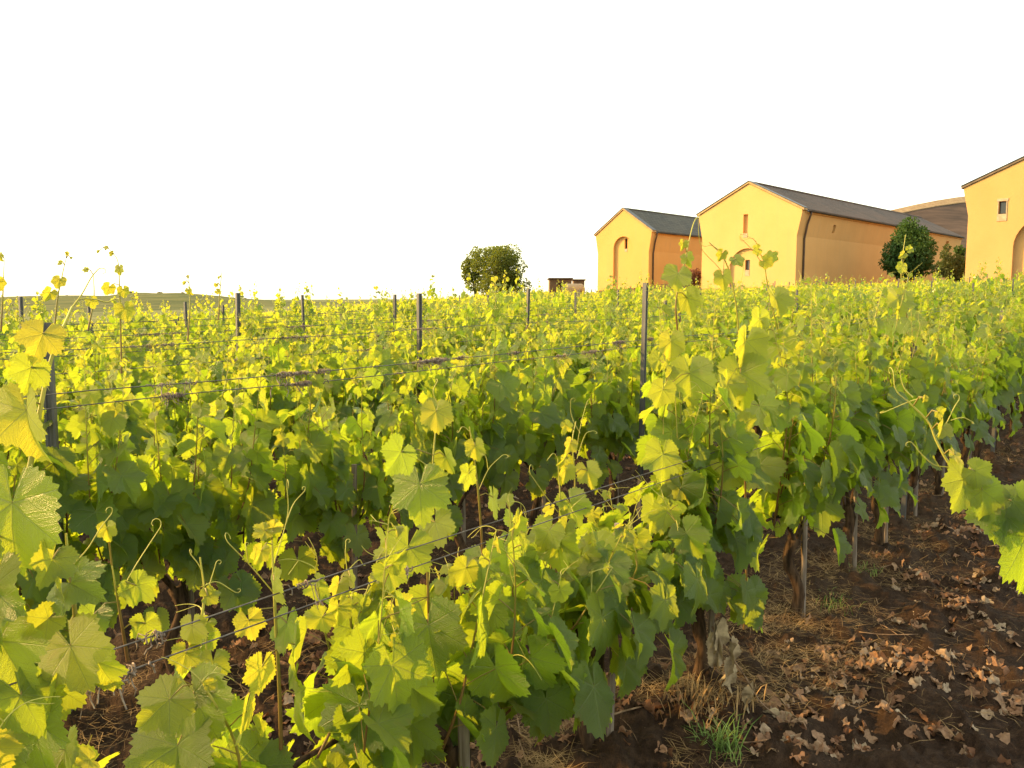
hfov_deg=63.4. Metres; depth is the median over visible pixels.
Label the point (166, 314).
grapevine
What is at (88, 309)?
trellis post
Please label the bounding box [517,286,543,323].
grapevine
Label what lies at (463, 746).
vine stake
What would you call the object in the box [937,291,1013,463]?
grapevine
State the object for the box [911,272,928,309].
grapevine
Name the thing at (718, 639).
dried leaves
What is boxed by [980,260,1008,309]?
grapevine
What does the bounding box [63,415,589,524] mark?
trellis wire
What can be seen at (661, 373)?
grapevine
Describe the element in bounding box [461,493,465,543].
vine stake
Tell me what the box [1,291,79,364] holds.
grapevine
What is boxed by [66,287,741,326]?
trellis wire
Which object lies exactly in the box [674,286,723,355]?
grapevine
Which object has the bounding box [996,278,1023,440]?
grapevine
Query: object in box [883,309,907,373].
grapevine
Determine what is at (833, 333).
grapevine
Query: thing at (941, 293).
grapevine
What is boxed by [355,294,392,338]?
grapevine
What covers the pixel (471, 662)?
grapevine
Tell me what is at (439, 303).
grapevine
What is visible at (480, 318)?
grapevine
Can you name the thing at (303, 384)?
trellis wire
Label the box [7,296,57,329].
grapevine
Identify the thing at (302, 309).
trellis post
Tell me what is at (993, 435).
trellis post
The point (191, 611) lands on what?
vine stake
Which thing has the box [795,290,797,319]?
trellis post
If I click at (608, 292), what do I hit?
grapevine
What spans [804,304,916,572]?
grapevine
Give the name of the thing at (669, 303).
grapevine
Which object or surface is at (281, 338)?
trellis wire
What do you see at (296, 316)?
trellis wire
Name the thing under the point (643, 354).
trellis post
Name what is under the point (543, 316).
grapevine
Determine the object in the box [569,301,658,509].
grapevine
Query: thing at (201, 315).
grapevine
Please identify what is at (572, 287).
tank
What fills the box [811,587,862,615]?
weed
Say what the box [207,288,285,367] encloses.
grapevine
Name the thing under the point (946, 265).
shrub
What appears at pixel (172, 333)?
trellis wire
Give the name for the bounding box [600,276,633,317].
grapevine
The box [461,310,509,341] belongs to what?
grapevine
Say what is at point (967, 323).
grapevine
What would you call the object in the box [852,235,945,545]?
grapevine
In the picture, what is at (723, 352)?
grapevine
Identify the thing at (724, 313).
grapevine
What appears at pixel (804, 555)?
vine stake
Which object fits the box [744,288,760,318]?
grapevine
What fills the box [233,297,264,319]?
grapevine
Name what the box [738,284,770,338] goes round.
grapevine
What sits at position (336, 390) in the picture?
grapevine
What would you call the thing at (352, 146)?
sky
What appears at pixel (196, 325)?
grapevine
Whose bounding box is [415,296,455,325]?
grapevine
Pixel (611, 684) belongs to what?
vine stake
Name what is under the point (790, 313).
grapevine
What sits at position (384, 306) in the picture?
grapevine
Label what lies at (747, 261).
window
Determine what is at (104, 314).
grapevine
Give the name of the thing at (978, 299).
grapevine
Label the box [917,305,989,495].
grapevine
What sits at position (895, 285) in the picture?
vine rows
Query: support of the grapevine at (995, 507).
on the ground at (932, 703)
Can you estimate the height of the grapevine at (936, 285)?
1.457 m
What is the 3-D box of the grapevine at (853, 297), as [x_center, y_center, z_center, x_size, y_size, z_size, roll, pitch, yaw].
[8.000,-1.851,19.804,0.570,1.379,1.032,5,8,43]
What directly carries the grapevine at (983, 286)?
on the ground at (932, 703)
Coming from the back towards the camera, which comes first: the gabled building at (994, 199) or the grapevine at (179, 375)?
the gabled building at (994, 199)
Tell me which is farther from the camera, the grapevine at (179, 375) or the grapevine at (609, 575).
the grapevine at (179, 375)
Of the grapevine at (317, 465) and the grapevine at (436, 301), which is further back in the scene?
the grapevine at (436, 301)
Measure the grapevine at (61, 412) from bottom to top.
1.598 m
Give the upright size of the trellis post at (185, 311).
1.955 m
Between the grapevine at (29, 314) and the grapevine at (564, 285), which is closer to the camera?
the grapevine at (29, 314)
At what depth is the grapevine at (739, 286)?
22.64 m
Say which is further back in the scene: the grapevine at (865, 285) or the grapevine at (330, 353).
the grapevine at (865, 285)
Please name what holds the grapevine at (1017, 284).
on the ground at (932, 703)
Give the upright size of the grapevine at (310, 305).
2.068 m
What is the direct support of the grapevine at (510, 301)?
on the ground at (932, 703)
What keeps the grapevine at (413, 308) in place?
on the ground at (932, 703)
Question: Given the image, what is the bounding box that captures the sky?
[0,0,1023,299]
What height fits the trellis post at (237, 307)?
1.975 m
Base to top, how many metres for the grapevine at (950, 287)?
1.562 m
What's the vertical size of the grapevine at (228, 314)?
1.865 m
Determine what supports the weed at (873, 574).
on the ground at (932, 703)
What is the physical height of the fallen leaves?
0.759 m
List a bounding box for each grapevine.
[0,251,96,666]
[0,268,128,767]
[0,293,72,399]
[0,298,35,458]
[0,307,79,514]
[0,313,10,382]
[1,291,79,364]
[3,305,12,346]
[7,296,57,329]
[8,315,89,382]
[31,318,153,454]
[56,245,280,673]
[56,314,217,531]
[58,300,168,399]
[64,312,112,338]
[72,479,395,767]
[73,291,135,355]
[74,291,151,377]
[101,305,114,329]
[107,300,166,342]
[127,305,192,347]
[128,309,234,431]
[145,294,212,365]
[147,302,234,383]
[148,303,184,334]
[156,301,195,341]
[170,300,319,463]
[191,293,234,344]
[194,292,268,359]
[203,291,244,343]
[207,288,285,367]
[228,299,324,459]
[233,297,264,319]
[234,283,279,328]
[242,345,424,593]
[253,288,316,349]
[270,309,342,379]
[273,285,395,443]
[275,282,329,342]
[279,379,614,767]
[291,303,322,324]
[299,317,383,421]
[311,308,358,354]
[313,299,347,332]
[313,302,337,323]
[321,297,346,323]
[322,300,359,337]
[332,287,391,363]
[345,310,383,326]
[350,295,383,323]
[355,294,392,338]
[358,312,392,341]
[362,275,520,556]
[365,312,431,393]
[380,293,416,356]
[381,288,409,326]
[385,289,427,334]
[386,308,479,431]
[400,290,427,313]
[400,297,426,332]
[403,288,428,324]
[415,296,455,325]
[422,274,496,376]
[426,286,470,347]
[427,288,461,324]
[431,296,459,314]
[452,294,536,416]
[452,298,482,320]
[457,289,489,336]
[461,273,534,363]
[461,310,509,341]
[472,287,494,319]
[472,300,609,529]
[487,279,525,321]
[487,398,722,750]
[498,266,544,351]
[502,283,525,307]
[511,307,583,391]
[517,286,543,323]
[521,296,563,362]
[525,285,539,301]
[536,294,567,338]
[541,281,572,327]
[543,281,565,311]
[545,287,572,318]
[553,307,600,355]
[557,292,573,314]
[558,291,586,331]
[561,289,633,408]
[562,288,590,318]
[564,296,583,315]
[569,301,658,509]
[582,289,629,359]
[586,297,621,328]
[588,288,617,318]
[589,289,606,314]
[598,275,669,378]
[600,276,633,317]
[607,281,641,320]
[612,291,655,344]
[624,270,653,311]
[625,200,787,676]
[630,308,720,459]
[636,288,662,330]
[641,285,696,368]
[642,281,670,308]
[649,294,677,336]
[650,280,670,306]
[654,290,683,320]
[661,284,682,306]
[667,281,747,416]
[673,306,706,351]
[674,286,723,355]
[695,278,713,307]
[697,294,716,322]
[699,292,722,322]
[704,288,749,351]
[710,286,733,320]
[712,287,731,302]
[720,288,738,319]
[721,283,740,302]
[724,284,747,306]
[729,288,793,434]
[736,234,880,621]
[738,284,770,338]
[744,286,764,308]
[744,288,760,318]
[757,278,774,304]
[758,283,777,314]
[759,292,816,378]
[760,284,794,329]
[763,282,794,313]
[783,285,815,338]
[786,282,807,303]
[794,276,809,314]
[796,305,839,350]
[797,280,810,304]
[799,289,821,319]
[804,297,829,329]
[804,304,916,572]
[812,276,847,327]
[813,277,835,299]
[816,280,836,307]
[822,278,863,349]
[824,272,845,304]
[832,283,864,336]
[839,278,854,307]
[848,278,875,331]
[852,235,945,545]
[854,284,901,381]
[855,277,879,300]
[864,278,884,320]
[868,272,967,517]
[869,284,904,381]
[874,273,897,295]
[880,367,1023,593]
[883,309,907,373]
[899,290,938,372]
[903,286,922,313]
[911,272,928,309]
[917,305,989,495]
[918,280,949,345]
[920,275,938,314]
[929,272,950,313]
[936,267,956,306]
[937,290,959,348]
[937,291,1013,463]
[943,286,973,347]
[952,281,1023,458]
[953,277,980,330]
[957,276,986,342]
[962,272,974,300]
[969,258,1003,316]
[974,279,1023,453]
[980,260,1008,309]
[994,280,1012,305]
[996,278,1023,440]
[1003,280,1021,300]
[1006,272,1023,429]
[1011,269,1023,296]
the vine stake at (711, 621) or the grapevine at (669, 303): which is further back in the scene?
the grapevine at (669, 303)
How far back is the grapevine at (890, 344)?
10.11 m
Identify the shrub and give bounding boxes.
[682,267,700,287]
[930,243,965,279]
[947,245,965,281]
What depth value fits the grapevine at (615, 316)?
14.73 m
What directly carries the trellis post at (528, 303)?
on the ground at (932, 703)
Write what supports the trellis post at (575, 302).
on the ground at (932, 703)
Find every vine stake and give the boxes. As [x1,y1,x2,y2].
[186,585,194,623]
[351,464,357,591]
[458,717,469,767]
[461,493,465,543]
[541,440,546,514]
[606,523,620,736]
[616,453,618,503]
[708,487,718,667]
[800,455,807,617]
[852,488,857,570]
[884,455,888,542]
[913,466,918,515]
[941,445,945,494]
[967,427,972,468]
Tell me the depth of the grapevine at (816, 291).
17.95 m
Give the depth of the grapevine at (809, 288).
22.11 m
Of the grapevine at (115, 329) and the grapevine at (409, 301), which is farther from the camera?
the grapevine at (409, 301)
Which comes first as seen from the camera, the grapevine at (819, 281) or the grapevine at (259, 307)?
the grapevine at (259, 307)
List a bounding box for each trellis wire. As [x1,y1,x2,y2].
[0,280,971,340]
[0,282,918,334]
[0,286,943,359]
[0,287,977,377]
[2,284,967,353]
[3,288,883,349]
[9,366,973,685]
[21,285,828,326]
[23,293,1013,397]
[36,295,1014,410]
[57,286,788,324]
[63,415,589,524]
[66,286,774,324]
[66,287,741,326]
[66,288,858,340]
[80,372,972,718]
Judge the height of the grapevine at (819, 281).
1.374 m
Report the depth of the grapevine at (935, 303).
12.39 m
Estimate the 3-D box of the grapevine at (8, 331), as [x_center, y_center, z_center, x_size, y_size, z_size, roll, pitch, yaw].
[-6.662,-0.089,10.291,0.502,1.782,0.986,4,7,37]
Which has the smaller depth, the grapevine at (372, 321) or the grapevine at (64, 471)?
the grapevine at (64, 471)
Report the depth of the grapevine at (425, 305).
18.30 m
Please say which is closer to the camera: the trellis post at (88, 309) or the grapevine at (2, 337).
the grapevine at (2, 337)
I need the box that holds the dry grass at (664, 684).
[62,408,1023,767]
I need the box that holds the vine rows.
[66,273,1018,333]
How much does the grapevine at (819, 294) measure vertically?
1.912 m
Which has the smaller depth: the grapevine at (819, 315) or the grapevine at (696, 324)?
the grapevine at (696, 324)
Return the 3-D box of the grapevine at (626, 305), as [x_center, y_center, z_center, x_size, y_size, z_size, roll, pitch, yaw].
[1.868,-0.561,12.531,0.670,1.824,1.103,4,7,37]
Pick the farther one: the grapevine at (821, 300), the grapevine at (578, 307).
the grapevine at (578, 307)
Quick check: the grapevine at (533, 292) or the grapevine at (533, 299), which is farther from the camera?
the grapevine at (533, 292)
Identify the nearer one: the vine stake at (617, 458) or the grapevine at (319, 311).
the vine stake at (617, 458)
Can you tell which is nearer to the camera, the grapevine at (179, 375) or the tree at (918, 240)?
the grapevine at (179, 375)
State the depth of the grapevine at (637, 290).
19.01 m
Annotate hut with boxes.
[547,278,572,292]
[572,279,585,284]
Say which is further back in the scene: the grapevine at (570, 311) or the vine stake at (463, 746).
the grapevine at (570, 311)
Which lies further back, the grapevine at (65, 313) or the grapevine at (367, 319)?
the grapevine at (367, 319)
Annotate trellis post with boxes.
[18,297,24,352]
[43,323,72,711]
[87,307,91,332]
[184,302,187,334]
[235,293,240,369]
[301,295,304,336]
[393,294,396,342]
[416,293,422,403]
[526,289,529,340]
[574,292,576,319]
[636,283,648,522]
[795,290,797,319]
[901,342,916,519]
[990,311,1002,452]
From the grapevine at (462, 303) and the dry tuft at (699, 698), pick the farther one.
the grapevine at (462, 303)
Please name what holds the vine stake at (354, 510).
on the ground at (932, 703)
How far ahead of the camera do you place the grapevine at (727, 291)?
18.33 m
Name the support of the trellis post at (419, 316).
on the ground at (932, 703)
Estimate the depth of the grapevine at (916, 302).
17.69 m
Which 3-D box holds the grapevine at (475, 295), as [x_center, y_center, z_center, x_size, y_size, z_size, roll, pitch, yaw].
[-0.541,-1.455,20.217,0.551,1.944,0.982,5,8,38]
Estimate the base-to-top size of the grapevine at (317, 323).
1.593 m
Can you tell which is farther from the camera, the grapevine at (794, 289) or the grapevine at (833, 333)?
the grapevine at (794, 289)
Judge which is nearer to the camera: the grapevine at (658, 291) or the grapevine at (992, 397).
the grapevine at (992, 397)
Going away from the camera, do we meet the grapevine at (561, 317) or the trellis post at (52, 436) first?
the trellis post at (52, 436)
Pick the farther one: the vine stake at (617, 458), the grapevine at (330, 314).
the grapevine at (330, 314)
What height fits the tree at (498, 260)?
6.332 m
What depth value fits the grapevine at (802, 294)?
17.39 m
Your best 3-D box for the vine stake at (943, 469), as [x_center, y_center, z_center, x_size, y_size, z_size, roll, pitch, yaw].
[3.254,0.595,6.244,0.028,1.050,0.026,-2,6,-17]
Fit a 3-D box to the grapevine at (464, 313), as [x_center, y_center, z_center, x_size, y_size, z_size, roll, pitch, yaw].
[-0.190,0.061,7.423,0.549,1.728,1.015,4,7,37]
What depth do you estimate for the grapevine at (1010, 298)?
16.85 m
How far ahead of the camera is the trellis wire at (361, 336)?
7.11 m
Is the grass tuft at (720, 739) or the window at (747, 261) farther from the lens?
the window at (747, 261)
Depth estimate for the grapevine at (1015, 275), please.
18.26 m
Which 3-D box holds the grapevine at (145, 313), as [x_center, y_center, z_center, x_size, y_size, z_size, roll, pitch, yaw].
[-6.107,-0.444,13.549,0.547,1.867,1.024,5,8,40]
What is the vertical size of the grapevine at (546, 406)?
1.700 m
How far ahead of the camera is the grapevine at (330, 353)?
8.03 m
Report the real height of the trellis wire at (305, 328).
1.306 m
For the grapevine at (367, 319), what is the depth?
17.15 m
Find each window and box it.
[746,260,749,269]
[999,201,1005,213]
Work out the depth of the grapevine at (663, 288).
20.22 m
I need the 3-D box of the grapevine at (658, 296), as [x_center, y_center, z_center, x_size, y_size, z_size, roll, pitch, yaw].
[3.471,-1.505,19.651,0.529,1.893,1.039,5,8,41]
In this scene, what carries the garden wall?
on the ground at (932, 703)
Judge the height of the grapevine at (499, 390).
1.832 m
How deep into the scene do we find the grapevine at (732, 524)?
3.11 m
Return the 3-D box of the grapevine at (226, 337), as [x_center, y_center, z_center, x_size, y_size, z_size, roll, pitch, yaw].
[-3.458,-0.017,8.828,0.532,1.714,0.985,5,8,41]
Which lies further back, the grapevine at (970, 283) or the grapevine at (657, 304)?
the grapevine at (970, 283)
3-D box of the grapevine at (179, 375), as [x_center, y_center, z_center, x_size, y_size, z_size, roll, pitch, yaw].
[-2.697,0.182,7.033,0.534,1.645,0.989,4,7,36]
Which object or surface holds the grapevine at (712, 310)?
on the ground at (932, 703)
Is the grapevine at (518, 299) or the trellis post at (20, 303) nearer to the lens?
the trellis post at (20, 303)
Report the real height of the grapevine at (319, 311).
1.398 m
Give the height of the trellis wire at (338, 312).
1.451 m
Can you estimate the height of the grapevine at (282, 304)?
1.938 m
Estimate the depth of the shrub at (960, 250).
51.24 m
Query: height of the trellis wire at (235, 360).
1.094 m
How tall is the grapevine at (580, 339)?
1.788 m
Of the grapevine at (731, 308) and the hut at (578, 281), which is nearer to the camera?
the grapevine at (731, 308)
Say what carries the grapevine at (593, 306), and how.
on the ground at (932, 703)
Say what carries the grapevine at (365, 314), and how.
on the ground at (932, 703)
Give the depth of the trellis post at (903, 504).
5.50 m
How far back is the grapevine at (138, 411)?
4.86 m
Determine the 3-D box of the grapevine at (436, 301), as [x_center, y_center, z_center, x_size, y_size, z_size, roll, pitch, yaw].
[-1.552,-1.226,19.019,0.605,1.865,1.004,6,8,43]
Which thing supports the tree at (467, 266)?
on the ground at (932, 703)
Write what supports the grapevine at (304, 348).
on the ground at (932, 703)
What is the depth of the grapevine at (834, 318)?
9.20 m
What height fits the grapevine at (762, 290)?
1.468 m
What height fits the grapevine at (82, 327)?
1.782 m
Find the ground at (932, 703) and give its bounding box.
[0,299,1023,767]
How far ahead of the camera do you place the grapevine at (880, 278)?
22.41 m
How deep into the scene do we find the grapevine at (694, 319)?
13.72 m
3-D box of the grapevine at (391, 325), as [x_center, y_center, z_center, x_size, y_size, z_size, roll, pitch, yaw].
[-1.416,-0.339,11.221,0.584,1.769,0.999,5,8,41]
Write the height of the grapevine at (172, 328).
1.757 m
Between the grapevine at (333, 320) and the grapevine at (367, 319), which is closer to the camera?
the grapevine at (333, 320)
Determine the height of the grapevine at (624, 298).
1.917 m
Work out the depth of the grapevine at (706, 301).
17.87 m
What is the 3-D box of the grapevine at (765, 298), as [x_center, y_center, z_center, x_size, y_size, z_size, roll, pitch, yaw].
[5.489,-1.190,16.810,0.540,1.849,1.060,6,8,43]
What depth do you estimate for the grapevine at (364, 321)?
12.89 m
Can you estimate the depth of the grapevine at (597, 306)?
17.75 m
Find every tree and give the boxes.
[460,246,485,296]
[470,243,532,295]
[878,216,938,282]
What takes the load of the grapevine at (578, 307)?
on the ground at (932, 703)
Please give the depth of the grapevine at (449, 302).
11.74 m
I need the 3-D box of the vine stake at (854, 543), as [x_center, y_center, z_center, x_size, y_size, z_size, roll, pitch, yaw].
[1.907,0.781,4.603,0.027,1.050,0.026,-3,7,-17]
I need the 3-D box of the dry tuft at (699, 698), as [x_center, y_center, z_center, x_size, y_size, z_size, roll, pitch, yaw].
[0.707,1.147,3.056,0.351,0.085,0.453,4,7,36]
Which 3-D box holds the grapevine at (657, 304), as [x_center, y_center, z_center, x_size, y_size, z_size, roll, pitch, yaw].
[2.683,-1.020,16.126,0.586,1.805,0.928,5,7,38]
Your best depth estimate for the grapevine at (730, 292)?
18.89 m
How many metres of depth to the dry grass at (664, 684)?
3.53 m
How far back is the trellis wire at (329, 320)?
9.67 m
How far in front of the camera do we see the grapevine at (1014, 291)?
17.39 m
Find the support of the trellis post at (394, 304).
on the ground at (932, 703)
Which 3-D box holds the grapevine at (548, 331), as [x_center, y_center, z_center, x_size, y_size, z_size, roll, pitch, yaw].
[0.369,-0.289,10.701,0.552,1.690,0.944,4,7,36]
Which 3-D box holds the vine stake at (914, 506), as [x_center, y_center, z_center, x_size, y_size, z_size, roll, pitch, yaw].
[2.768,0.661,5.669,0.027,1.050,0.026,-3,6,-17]
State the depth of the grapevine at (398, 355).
6.64 m
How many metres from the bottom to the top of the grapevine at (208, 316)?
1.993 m
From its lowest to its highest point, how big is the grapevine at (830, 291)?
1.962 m
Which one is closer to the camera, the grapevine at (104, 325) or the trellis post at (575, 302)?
the grapevine at (104, 325)
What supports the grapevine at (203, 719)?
on the ground at (932, 703)
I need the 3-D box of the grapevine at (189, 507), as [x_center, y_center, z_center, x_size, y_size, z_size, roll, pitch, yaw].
[-1.358,0.419,3.368,0.599,1.917,0.989,5,8,39]
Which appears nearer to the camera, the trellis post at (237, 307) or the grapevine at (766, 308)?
the trellis post at (237, 307)
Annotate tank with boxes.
[562,284,584,292]
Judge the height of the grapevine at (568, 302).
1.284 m
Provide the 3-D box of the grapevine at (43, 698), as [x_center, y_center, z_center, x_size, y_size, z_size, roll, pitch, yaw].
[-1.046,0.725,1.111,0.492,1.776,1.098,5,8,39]
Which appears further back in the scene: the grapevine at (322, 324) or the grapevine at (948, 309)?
the grapevine at (322, 324)
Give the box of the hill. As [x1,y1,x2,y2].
[0,293,375,313]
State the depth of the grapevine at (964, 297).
14.29 m
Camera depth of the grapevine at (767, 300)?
16.21 m
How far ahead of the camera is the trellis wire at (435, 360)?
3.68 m
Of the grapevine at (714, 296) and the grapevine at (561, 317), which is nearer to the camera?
the grapevine at (561, 317)
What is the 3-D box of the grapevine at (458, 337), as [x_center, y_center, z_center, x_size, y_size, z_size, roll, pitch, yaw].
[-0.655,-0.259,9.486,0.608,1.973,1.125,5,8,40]
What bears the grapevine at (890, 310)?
on the ground at (932, 703)
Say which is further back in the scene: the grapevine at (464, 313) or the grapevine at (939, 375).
the grapevine at (464, 313)
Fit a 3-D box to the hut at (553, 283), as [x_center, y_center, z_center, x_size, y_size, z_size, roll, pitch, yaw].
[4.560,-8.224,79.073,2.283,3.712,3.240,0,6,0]
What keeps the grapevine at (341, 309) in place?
on the ground at (932, 703)
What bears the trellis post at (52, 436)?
on the ground at (932, 703)
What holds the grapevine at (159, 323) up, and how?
on the ground at (932, 703)
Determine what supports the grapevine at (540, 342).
on the ground at (932, 703)
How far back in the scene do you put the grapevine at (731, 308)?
14.88 m
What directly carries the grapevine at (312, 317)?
on the ground at (932, 703)
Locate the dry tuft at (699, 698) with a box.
[647,666,766,731]
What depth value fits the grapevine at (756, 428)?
7.56 m
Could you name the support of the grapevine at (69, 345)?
on the ground at (932, 703)
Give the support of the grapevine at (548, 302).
on the ground at (932, 703)
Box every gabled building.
[594,207,701,289]
[696,181,964,292]
[961,156,1023,284]
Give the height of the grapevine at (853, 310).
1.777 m
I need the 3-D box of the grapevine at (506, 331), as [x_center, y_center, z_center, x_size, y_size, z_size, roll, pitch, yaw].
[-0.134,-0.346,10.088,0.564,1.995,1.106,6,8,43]
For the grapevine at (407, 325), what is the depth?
13.44 m
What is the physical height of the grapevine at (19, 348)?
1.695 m
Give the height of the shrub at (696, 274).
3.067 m
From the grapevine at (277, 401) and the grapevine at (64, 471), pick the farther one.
the grapevine at (277, 401)
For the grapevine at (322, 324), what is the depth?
16.48 m
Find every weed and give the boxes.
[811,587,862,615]
[849,560,882,576]
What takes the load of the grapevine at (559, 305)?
on the ground at (932, 703)
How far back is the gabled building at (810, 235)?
50.31 m
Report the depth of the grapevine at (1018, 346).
7.82 m
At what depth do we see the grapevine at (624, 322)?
11.96 m
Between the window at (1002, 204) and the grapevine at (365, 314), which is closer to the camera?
the grapevine at (365, 314)
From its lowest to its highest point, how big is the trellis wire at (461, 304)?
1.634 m
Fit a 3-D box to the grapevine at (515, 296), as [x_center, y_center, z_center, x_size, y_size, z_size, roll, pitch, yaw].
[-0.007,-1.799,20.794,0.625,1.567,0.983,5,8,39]
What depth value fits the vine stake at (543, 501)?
5.28 m
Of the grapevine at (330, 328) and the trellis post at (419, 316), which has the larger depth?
the grapevine at (330, 328)
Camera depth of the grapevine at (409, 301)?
22.77 m
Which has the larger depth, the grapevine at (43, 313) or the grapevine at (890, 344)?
the grapevine at (890, 344)
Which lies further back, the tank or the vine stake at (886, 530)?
the tank
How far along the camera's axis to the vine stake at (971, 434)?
6.77 m
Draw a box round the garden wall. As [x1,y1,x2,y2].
[596,282,700,292]
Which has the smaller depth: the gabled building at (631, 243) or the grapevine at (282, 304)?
the grapevine at (282, 304)
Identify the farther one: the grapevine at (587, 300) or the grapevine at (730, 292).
the grapevine at (730, 292)
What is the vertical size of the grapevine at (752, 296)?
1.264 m
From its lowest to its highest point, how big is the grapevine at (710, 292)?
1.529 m
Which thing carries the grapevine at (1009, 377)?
on the ground at (932, 703)
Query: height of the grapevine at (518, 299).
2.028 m
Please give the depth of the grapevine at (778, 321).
12.14 m
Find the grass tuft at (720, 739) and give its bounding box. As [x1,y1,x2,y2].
[682,701,760,764]
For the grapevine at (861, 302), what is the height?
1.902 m
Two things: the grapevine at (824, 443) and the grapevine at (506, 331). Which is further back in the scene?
the grapevine at (506, 331)
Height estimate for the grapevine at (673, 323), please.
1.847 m
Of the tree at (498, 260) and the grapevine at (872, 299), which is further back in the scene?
the tree at (498, 260)
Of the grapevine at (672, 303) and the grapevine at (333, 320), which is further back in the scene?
the grapevine at (333, 320)
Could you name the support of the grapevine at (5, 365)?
on the ground at (932, 703)
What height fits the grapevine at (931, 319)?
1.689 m
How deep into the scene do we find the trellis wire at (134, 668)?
1.60 m
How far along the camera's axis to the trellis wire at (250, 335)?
8.87 m
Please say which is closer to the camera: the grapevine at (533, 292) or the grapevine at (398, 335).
the grapevine at (398, 335)
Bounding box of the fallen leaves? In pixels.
[25,397,1023,767]

